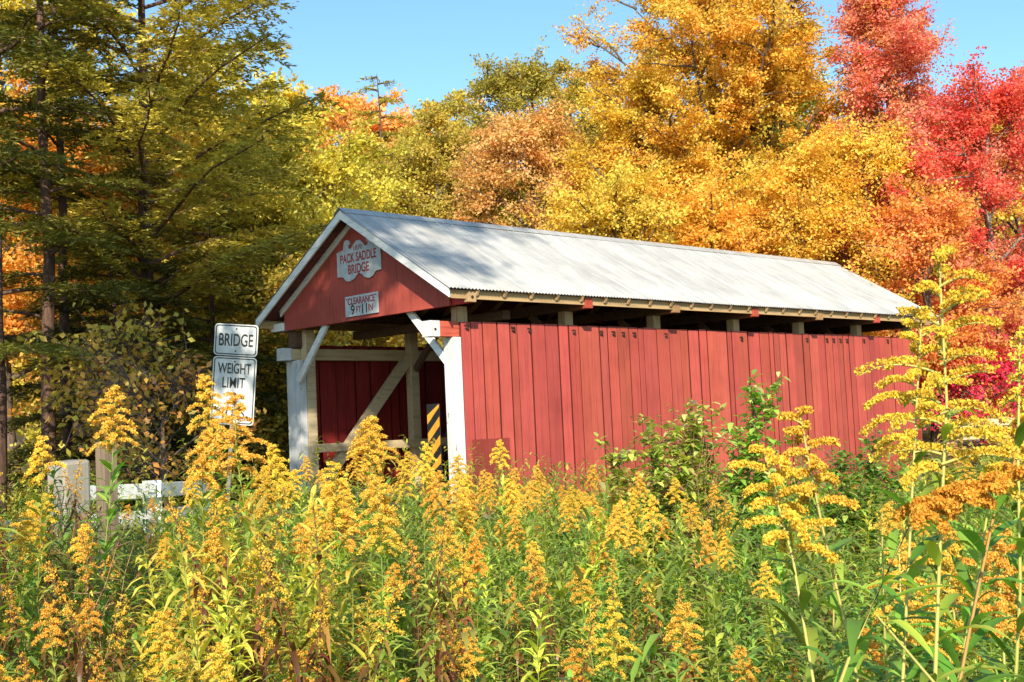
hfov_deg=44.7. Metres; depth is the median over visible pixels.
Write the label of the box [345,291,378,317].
clearance board
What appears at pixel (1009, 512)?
goldenrod plant
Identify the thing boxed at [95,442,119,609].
wooden post
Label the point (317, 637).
goldenrod plant
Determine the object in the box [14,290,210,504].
understory sapling
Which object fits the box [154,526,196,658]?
goldenrod plant
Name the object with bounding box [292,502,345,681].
goldenrod plant
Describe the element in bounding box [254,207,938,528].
covered bridge
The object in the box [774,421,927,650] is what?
leafy shrub
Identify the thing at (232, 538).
goldenrod plant
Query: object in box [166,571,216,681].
goldenrod plant
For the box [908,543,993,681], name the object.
goldenrod plant
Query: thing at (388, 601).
goldenrod plant
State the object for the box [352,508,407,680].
goldenrod plant
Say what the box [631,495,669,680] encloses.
goldenrod plant
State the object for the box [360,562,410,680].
goldenrod plant
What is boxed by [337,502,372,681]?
goldenrod plant
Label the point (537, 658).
goldenrod plant
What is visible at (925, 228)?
orange tree
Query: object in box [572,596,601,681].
goldenrod plant
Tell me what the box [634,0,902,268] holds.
orange tree
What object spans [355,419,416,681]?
goldenrod plant
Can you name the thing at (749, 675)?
goldenrod plant
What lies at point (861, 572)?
goldenrod plant
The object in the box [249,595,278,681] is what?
goldenrod plant
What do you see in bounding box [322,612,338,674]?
goldenrod plant
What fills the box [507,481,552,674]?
goldenrod plant
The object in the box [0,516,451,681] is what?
dry undergrowth
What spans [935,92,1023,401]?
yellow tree
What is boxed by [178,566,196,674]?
goldenrod plant
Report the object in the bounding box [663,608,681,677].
goldenrod plant
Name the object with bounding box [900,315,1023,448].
crimson bush
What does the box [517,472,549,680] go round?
goldenrod plant
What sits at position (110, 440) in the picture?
goldenrod plant
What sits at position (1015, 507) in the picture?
goldenrod plant
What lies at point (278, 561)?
goldenrod plant
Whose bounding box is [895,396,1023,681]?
goldenrod plant
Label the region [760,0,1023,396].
red maple tree
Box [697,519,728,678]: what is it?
goldenrod plant
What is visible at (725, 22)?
maple tree
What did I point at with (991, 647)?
goldenrod plant
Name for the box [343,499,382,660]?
goldenrod plant
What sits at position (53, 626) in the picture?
goldenrod plant
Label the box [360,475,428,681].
goldenrod plant
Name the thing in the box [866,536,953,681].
goldenrod plant
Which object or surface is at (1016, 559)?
goldenrod plant
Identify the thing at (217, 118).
hillside tree
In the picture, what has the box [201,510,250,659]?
goldenrod plant
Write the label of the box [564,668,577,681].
goldenrod plant
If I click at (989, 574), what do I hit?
goldenrod plant
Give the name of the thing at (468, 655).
goldenrod plant
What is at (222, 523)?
goldenrod plant
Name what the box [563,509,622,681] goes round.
goldenrod plant
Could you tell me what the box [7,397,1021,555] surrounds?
forest brush
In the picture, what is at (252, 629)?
goldenrod plant
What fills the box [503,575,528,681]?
goldenrod plant
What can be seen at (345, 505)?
goldenrod plant
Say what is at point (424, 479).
goldenrod plant
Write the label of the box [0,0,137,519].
hemlock tree
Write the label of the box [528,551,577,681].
goldenrod plant
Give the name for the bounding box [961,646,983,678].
goldenrod plant
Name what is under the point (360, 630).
goldenrod plant
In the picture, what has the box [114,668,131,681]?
goldenrod plant
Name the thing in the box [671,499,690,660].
goldenrod plant
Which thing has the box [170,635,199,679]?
goldenrod plant
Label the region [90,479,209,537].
guard rail
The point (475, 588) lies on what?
goldenrod plant
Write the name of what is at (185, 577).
goldenrod plant
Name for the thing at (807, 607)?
goldenrod plant
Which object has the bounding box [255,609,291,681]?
goldenrod plant
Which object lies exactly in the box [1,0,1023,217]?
sky
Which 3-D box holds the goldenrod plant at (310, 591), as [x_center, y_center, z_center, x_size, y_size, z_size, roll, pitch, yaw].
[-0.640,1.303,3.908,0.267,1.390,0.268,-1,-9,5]
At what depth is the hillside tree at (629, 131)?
69.42 m
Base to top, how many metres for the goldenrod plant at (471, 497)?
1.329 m
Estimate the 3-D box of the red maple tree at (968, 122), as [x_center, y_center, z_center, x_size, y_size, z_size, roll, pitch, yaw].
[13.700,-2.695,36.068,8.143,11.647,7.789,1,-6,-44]
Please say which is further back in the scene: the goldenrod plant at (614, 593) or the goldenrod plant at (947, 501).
the goldenrod plant at (614, 593)
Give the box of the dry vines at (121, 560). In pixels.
[85,498,179,664]
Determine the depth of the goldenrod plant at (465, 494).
5.79 m
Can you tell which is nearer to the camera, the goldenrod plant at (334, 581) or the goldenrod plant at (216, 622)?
the goldenrod plant at (216, 622)
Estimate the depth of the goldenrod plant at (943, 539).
5.00 m
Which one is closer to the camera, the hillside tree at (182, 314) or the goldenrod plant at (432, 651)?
the goldenrod plant at (432, 651)
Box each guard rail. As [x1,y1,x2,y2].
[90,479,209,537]
[947,417,1014,458]
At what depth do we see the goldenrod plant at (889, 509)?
4.56 m
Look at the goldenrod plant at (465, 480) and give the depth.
6.91 m
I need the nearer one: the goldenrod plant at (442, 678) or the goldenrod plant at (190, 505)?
the goldenrod plant at (442, 678)
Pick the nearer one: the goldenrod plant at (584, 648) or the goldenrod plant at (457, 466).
the goldenrod plant at (584, 648)
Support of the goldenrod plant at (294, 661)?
on the ground
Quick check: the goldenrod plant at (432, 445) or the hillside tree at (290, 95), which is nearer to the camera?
the goldenrod plant at (432, 445)
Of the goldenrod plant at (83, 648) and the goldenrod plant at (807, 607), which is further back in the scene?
the goldenrod plant at (807, 607)
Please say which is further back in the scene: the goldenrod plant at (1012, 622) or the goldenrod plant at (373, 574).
the goldenrod plant at (373, 574)
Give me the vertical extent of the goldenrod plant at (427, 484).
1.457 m
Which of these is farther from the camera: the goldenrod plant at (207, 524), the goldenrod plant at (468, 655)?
the goldenrod plant at (207, 524)
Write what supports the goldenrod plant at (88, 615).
on the ground
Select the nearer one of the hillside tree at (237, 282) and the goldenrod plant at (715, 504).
the goldenrod plant at (715, 504)
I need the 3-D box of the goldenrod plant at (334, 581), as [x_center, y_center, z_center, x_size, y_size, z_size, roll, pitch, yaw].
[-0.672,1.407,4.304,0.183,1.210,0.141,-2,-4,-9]
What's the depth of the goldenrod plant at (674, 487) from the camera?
6.08 m
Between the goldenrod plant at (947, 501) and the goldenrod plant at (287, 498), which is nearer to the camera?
the goldenrod plant at (947, 501)
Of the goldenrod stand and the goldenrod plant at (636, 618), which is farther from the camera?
the goldenrod stand
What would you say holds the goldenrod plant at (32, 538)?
on the ground
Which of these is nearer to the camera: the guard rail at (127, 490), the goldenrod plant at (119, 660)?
the goldenrod plant at (119, 660)
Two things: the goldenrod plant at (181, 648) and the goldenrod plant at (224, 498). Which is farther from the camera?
the goldenrod plant at (224, 498)
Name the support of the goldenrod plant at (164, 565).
on the ground
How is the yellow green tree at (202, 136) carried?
on the ground
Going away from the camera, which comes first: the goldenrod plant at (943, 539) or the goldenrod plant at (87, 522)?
the goldenrod plant at (943, 539)
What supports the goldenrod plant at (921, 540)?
on the ground
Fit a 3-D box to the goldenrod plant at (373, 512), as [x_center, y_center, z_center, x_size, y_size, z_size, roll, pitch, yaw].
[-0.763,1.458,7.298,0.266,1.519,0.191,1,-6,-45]
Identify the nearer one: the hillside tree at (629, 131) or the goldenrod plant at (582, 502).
the goldenrod plant at (582, 502)
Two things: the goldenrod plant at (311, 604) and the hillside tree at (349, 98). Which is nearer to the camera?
the goldenrod plant at (311, 604)
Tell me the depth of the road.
20.16 m
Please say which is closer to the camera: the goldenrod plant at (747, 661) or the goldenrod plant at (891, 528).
the goldenrod plant at (747, 661)
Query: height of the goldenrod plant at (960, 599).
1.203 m
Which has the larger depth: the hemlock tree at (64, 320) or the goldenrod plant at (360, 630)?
the hemlock tree at (64, 320)
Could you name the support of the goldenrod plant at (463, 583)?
on the ground
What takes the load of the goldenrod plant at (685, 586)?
on the ground
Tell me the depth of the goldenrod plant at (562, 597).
4.21 m
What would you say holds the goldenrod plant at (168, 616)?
on the ground
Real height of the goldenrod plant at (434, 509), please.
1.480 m
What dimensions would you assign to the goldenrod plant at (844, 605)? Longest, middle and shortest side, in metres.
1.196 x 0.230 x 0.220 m
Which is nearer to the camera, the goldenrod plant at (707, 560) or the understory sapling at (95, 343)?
the goldenrod plant at (707, 560)
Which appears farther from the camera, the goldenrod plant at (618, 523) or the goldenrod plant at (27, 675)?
the goldenrod plant at (618, 523)
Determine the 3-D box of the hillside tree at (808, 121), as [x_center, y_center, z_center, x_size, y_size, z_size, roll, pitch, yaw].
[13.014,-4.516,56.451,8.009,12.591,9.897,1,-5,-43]
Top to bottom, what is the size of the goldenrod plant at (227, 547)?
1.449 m
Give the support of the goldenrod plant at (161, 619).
on the ground
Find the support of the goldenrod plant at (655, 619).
on the ground
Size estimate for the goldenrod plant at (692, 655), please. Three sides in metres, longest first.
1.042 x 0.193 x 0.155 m
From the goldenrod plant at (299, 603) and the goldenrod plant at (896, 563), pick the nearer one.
the goldenrod plant at (896, 563)
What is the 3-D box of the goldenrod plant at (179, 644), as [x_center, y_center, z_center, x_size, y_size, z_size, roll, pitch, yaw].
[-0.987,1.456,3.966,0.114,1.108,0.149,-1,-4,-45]
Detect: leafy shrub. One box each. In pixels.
[593,398,741,677]
[696,369,825,675]
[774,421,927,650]
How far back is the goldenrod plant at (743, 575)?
4.48 m
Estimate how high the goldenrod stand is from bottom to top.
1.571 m
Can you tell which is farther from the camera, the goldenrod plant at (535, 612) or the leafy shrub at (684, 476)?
the leafy shrub at (684, 476)
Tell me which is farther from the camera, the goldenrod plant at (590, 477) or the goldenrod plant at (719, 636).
the goldenrod plant at (590, 477)
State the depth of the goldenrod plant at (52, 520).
4.79 m
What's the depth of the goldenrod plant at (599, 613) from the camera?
4.12 m
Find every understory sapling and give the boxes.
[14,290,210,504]
[66,324,285,509]
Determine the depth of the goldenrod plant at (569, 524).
5.80 m
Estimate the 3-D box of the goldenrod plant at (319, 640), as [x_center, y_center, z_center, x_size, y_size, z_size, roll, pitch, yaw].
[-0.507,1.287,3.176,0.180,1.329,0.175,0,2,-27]
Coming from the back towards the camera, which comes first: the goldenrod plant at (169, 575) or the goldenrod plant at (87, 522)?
the goldenrod plant at (87, 522)
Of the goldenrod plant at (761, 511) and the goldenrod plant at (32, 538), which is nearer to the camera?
the goldenrod plant at (32, 538)
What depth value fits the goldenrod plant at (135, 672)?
3.92 m
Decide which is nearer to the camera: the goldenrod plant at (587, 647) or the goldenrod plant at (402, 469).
the goldenrod plant at (587, 647)
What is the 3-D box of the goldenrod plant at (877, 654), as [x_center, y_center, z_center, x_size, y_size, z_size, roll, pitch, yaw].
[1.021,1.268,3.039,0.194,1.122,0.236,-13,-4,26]
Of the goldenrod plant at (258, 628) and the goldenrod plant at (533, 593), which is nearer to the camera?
the goldenrod plant at (258, 628)
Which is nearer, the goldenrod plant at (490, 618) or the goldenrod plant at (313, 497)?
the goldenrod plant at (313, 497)
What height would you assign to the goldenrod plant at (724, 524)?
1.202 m
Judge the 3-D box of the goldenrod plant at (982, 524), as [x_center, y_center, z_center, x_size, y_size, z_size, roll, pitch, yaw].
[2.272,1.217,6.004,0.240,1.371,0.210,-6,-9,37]
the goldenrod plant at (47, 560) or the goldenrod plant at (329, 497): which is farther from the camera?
the goldenrod plant at (47, 560)
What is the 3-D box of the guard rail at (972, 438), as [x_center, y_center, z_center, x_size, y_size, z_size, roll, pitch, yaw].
[15.011,2.540,30.818,8.559,1.583,0.425,-3,-4,-1]
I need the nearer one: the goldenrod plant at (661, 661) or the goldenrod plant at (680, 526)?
the goldenrod plant at (661, 661)
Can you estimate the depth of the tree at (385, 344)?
31.27 m
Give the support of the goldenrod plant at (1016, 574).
on the ground
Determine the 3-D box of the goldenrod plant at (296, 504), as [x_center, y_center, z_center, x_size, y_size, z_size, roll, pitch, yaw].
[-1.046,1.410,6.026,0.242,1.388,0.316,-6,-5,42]
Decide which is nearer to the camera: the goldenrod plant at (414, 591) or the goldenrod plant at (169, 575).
the goldenrod plant at (414, 591)
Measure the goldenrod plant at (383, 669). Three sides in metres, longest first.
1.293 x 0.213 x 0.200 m
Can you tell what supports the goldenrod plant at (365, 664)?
on the ground
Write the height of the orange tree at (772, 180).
9.364 m
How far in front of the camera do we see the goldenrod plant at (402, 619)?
4.69 m
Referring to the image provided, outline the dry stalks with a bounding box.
[0,511,145,681]
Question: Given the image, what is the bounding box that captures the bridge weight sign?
[210,323,258,517]
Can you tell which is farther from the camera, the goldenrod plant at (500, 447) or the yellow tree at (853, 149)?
the yellow tree at (853, 149)
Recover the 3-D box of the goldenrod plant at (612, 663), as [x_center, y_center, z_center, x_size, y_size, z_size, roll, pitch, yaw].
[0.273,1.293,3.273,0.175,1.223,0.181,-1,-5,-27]
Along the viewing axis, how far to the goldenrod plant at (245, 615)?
3.14 m
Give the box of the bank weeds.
[0,435,1023,585]
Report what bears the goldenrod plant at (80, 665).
on the ground
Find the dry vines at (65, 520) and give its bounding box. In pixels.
[41,484,120,596]
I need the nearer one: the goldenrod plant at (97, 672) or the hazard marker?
the goldenrod plant at (97, 672)
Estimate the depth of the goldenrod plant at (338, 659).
3.91 m
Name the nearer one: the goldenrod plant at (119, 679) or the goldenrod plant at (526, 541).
the goldenrod plant at (119, 679)
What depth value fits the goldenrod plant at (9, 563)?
7.54 m
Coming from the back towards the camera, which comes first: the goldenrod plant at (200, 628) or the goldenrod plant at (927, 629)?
the goldenrod plant at (200, 628)
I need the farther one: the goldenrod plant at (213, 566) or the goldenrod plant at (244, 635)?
the goldenrod plant at (213, 566)
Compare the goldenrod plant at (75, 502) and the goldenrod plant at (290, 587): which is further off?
the goldenrod plant at (75, 502)
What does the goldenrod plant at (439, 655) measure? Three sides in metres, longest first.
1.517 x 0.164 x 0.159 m
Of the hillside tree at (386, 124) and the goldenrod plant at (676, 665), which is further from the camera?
the hillside tree at (386, 124)
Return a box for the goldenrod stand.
[62,453,1023,681]
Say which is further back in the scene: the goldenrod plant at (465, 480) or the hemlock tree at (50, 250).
the hemlock tree at (50, 250)
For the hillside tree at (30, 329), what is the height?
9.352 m
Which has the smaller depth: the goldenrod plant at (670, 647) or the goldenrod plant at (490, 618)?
the goldenrod plant at (670, 647)
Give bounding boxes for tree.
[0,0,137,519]
[0,0,163,497]
[0,0,174,459]
[0,0,197,506]
[0,0,344,506]
[0,60,278,459]
[2,144,320,480]
[7,211,258,516]
[8,206,95,334]
[10,85,114,254]
[11,240,94,415]
[72,32,424,451]
[96,250,198,416]
[124,204,288,506]
[158,104,422,467]
[162,179,275,366]
[163,101,376,491]
[175,111,230,305]
[182,249,443,496]
[216,67,359,252]
[294,80,406,206]
[317,96,448,220]
[340,76,420,335]
[346,333,442,346]
[352,99,556,222]
[388,185,493,220]
[396,126,523,222]
[406,88,478,200]
[431,35,609,227]
[433,92,599,234]
[497,193,545,226]
[519,54,762,241]
[522,0,919,261]
[529,143,733,245]
[587,105,695,173]
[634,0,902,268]
[641,165,803,328]
[679,116,900,336]
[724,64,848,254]
[749,107,859,168]
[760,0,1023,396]
[795,106,967,385]
[811,177,1023,447]
[855,45,1023,442]
[917,118,1021,269]
[929,163,1022,335]
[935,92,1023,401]
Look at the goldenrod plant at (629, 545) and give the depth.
5.97 m
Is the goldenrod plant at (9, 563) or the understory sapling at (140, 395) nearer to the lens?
the goldenrod plant at (9, 563)
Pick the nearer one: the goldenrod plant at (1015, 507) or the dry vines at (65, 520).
the goldenrod plant at (1015, 507)
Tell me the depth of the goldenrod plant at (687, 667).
3.60 m
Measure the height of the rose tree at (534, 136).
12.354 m
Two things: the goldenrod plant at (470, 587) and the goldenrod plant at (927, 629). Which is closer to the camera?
the goldenrod plant at (927, 629)
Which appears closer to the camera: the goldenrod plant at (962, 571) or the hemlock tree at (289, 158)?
the goldenrod plant at (962, 571)
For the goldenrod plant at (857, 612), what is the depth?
3.35 m
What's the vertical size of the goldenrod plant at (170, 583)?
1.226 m
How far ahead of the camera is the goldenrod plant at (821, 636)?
2.51 m
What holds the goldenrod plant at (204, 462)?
on the ground
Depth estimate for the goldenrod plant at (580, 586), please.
3.72 m
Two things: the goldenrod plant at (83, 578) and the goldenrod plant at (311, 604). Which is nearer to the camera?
the goldenrod plant at (311, 604)
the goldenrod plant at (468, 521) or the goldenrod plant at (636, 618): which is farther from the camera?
the goldenrod plant at (468, 521)
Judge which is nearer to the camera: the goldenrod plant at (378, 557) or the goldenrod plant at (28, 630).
the goldenrod plant at (28, 630)
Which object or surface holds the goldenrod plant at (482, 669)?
on the ground
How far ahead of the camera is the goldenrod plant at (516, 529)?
5.42 m
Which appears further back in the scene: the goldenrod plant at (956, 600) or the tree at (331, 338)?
the tree at (331, 338)
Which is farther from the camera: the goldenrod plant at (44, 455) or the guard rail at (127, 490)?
the guard rail at (127, 490)
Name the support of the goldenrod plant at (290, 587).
on the ground
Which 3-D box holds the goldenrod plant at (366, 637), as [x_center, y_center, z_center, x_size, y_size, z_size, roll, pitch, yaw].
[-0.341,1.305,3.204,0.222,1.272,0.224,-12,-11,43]
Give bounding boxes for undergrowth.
[0,443,1023,681]
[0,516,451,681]
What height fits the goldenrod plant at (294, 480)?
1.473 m
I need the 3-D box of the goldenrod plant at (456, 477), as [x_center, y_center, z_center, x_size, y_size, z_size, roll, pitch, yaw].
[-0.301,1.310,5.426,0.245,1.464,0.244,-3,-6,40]
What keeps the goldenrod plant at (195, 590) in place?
on the ground
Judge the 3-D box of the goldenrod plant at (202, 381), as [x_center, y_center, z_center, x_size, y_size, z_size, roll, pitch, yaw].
[-1.150,1.088,4.972,0.261,1.924,0.297,-5,-7,20]
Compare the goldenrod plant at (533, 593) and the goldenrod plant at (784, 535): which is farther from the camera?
the goldenrod plant at (533, 593)
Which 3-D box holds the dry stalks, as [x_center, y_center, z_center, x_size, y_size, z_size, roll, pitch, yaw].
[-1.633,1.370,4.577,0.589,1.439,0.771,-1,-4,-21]
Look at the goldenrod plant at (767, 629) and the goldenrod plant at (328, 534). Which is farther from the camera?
the goldenrod plant at (328, 534)
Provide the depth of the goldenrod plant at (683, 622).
3.08 m
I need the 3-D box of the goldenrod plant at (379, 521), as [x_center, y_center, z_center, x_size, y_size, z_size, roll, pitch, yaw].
[-0.433,1.218,4.121,0.318,1.551,0.255,-4,-2,23]
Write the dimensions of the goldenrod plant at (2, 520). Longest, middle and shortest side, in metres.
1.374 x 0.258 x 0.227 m
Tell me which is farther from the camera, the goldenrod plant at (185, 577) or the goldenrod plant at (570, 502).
the goldenrod plant at (570, 502)
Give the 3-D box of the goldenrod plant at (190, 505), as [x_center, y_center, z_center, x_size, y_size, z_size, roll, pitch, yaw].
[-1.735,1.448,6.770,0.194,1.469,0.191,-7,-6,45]
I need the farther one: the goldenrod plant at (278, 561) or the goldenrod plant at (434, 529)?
the goldenrod plant at (434, 529)
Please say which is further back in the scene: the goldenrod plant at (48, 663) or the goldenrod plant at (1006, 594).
the goldenrod plant at (48, 663)
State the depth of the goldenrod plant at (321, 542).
4.63 m
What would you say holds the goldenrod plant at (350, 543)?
on the ground
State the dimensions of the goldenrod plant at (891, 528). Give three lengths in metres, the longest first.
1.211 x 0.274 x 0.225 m
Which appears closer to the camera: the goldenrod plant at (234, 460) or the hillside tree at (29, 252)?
the goldenrod plant at (234, 460)
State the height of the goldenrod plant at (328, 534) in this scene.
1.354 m
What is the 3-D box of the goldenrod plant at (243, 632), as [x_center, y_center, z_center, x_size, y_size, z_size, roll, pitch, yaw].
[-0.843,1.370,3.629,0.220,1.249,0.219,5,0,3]
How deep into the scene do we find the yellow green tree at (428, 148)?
40.71 m
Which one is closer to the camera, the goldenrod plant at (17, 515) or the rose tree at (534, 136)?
the goldenrod plant at (17, 515)
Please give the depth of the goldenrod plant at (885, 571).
4.93 m
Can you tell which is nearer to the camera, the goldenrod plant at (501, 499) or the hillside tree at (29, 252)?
the goldenrod plant at (501, 499)
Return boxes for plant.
[0,472,41,681]
[0,493,60,681]
[0,515,18,663]
[0,516,38,680]
[0,517,7,618]
[0,580,46,681]
[0,655,15,681]
[1,500,46,680]
[1,515,34,674]
[3,515,50,681]
[6,435,68,681]
[6,586,50,681]
[11,512,51,680]
[12,514,55,679]
[14,513,76,668]
[14,651,41,681]
[19,537,60,681]
[22,461,72,657]
[31,601,68,681]
[38,519,73,659]
[39,481,59,623]
[41,561,113,681]
[54,460,85,668]
[54,524,109,681]
[65,385,141,676]
[66,603,101,681]
[70,511,98,672]
[72,531,113,681]
[75,598,106,681]
[88,649,105,681]
[99,594,131,681]
[104,673,133,681]
[110,618,123,671]
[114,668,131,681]
[125,548,184,681]
[126,602,159,681]
[140,610,187,681]
[142,668,152,681]
[148,532,181,680]
[151,609,182,681]
[154,508,195,681]
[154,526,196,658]
[155,539,179,677]
[158,534,232,681]
[164,501,244,676]
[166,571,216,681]
[168,540,220,680]
[170,429,234,681]
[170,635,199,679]
[172,623,186,677]
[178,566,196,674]
[178,642,200,681]
[180,472,203,645]
[185,374,252,645]
[188,593,251,681]
[190,599,227,681]
[191,587,215,680]
[195,528,261,681]
[199,528,248,678]
[200,642,235,681]
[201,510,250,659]
[203,528,229,648]
[204,508,256,680]
[205,391,286,675]
[206,491,246,643]
[207,495,258,679]
[213,510,253,680]
[216,598,256,681]
[218,490,291,681]
[219,472,280,672]
[224,599,264,681]
[228,485,293,681]
[235,485,274,680]
[237,610,255,681]
[238,556,287,673]
[247,624,260,680]
[248,532,325,681]
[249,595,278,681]
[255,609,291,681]
[259,523,297,679]
[260,443,309,644]
[266,460,301,647]
[267,484,348,681]
[267,601,325,681]
[268,469,304,655]
[273,566,305,675]
[274,489,310,659]
[274,535,345,678]
[277,609,325,681]
[278,569,346,678]
[281,523,325,678]
[282,596,324,676]
[283,649,320,681]
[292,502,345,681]
[298,505,342,674]
[305,586,333,681]
[306,461,366,681]
[307,486,357,673]
[314,584,329,681]
[315,485,360,681]
[315,569,337,674]
[319,598,360,681]
[320,506,350,669]
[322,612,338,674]
[323,507,377,681]
[325,495,356,659]
[334,415,400,681]
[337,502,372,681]
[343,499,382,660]
[344,474,413,679]
[344,580,406,681]
[345,597,402,681]
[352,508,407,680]
[353,585,412,681]
[354,592,380,681]
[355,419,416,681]
[355,613,373,681]
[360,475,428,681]
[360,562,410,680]
[361,505,417,681]
[363,462,397,668]
[369,533,413,681]
[381,536,429,681]
[391,459,420,681]
[400,451,435,651]
[401,548,455,681]
[404,539,437,681]
[408,441,437,677]
[409,438,435,640]
[414,470,453,679]
[414,505,461,681]
[418,470,444,639]
[418,517,453,681]
[420,462,459,676]
[425,474,469,681]
[426,520,471,680]
[433,616,462,681]
[443,455,472,670]
[447,617,460,681]
[448,564,506,680]
[449,540,482,681]
[451,531,505,681]
[454,486,484,633]
[454,498,478,667]
[455,627,488,681]
[456,475,485,624]
[456,641,501,681]
[458,492,480,667]
[458,537,505,678]
[468,565,511,681]
[469,548,506,681]
[488,439,514,681]
[494,478,521,680]
[500,480,541,681]
[500,482,530,678]
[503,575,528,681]
[504,507,532,678]
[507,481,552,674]
[509,506,552,677]
[511,595,563,681]
[512,568,555,681]
[516,541,562,680]
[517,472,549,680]
[524,549,555,681]
[525,511,568,679]
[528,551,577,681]
[534,561,580,681]
[544,561,616,679]
[558,495,580,670]
[558,647,595,681]
[560,485,595,678]
[561,505,606,679]
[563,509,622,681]
[564,564,609,681]
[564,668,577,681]
[566,604,605,679]
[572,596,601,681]
[574,489,624,679]
[579,465,606,659]
[579,583,621,681]
[584,599,641,681]
[587,540,614,678]
[588,537,623,671]
[595,500,632,679]
[604,559,631,680]
[616,516,645,673]
[617,640,655,681]
[625,489,655,679]
[626,610,640,681]
[628,471,662,667]
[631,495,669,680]
[635,577,688,681]
[643,644,686,681]
[652,602,703,681]
[654,538,695,677]
[657,538,704,675]
[662,654,692,681]
[663,478,700,658]
[663,503,701,674]
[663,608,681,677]
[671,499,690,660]
[675,588,695,681]
[677,536,729,681]
[678,635,703,681]
[679,493,720,681]
[684,414,732,679]
[686,580,743,681]
[691,527,726,681]
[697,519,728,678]
[703,484,726,679]
[712,533,759,680]
[714,500,740,680]
[716,528,745,660]
[716,646,759,681]
[727,444,871,681]
[727,645,760,681]
[730,493,778,679]
[734,606,776,681]
[743,558,790,681]
[751,561,793,681]
[755,404,940,681]
[755,510,806,681]
[786,658,799,681]
[787,538,831,681]
[793,462,1023,681]
[796,567,884,681]
[796,649,824,681]
[801,522,839,677]
[812,538,862,681]
[818,510,955,681]
[826,637,868,671]
[827,527,872,677]
[832,605,894,681]
[839,562,881,679]
[850,305,987,681]
[854,244,1023,681]
[854,570,894,679]
[854,628,888,680]
[855,511,904,679]
[860,501,902,679]
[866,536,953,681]
[876,568,906,680]
[876,613,1023,681]
[885,493,1016,681]
[887,572,949,681]
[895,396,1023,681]
[901,627,932,673]
[906,523,930,681]
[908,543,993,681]
[926,326,1023,681]
[938,517,982,680]
[941,528,971,681]
[943,525,984,680]
[947,556,999,681]
[949,523,1023,681]
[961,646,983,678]
[968,553,1015,681]
[970,456,996,662]
[975,614,1015,681]
[987,456,1023,636]
[992,524,1023,658]
[996,601,1023,681]
[1001,509,1023,680]
[1002,551,1023,670]
[1003,493,1023,593]
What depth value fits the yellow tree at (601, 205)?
34.31 m
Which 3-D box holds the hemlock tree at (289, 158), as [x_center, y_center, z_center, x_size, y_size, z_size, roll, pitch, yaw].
[-6.295,-0.706,32.359,6.725,11.058,6.535,1,-6,-44]
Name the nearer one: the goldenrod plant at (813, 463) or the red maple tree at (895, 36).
the goldenrod plant at (813, 463)
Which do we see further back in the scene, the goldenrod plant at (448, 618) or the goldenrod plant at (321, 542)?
the goldenrod plant at (321, 542)
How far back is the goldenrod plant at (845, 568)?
5.04 m
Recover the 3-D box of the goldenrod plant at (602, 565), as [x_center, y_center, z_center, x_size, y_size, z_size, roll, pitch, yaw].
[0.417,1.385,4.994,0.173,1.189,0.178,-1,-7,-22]
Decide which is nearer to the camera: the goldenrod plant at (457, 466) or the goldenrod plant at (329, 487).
the goldenrod plant at (329, 487)
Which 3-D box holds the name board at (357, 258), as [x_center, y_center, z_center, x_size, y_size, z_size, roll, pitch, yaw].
[-2.687,-1.446,21.811,0.027,0.750,1.260,1,-6,-44]
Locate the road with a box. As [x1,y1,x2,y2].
[0,439,1013,539]
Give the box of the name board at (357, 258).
[337,238,381,281]
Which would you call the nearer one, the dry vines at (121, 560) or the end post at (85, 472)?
the dry vines at (121, 560)
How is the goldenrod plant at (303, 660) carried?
on the ground
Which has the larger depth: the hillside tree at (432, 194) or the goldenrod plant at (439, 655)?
the hillside tree at (432, 194)
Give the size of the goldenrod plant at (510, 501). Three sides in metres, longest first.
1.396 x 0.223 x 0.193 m
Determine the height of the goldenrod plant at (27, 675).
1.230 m
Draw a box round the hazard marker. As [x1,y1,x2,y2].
[426,403,442,502]
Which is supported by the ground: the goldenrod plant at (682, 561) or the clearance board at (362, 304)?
the goldenrod plant at (682, 561)
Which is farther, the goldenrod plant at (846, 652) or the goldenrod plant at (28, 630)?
the goldenrod plant at (28, 630)
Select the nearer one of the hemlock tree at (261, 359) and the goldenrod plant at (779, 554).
the goldenrod plant at (779, 554)
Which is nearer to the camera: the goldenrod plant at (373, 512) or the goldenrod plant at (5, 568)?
the goldenrod plant at (5, 568)
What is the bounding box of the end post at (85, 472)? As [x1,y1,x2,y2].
[47,460,90,595]
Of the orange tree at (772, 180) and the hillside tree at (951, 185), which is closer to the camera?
the orange tree at (772, 180)
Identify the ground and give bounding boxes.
[0,221,1022,681]
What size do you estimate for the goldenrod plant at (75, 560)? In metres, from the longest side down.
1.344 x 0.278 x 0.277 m
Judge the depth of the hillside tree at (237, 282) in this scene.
56.06 m
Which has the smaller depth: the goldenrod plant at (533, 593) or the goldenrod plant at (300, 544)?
the goldenrod plant at (533, 593)
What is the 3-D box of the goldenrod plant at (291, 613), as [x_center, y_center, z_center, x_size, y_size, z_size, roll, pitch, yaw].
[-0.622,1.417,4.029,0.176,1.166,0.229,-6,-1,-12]
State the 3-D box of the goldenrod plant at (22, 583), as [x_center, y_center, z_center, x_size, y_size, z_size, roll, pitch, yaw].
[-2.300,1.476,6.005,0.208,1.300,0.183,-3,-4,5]
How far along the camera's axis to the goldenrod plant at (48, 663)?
4.73 m
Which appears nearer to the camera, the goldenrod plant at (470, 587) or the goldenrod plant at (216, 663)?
the goldenrod plant at (216, 663)
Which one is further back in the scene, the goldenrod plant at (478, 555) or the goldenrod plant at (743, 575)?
the goldenrod plant at (743, 575)
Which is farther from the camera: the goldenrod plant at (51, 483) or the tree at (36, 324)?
the tree at (36, 324)

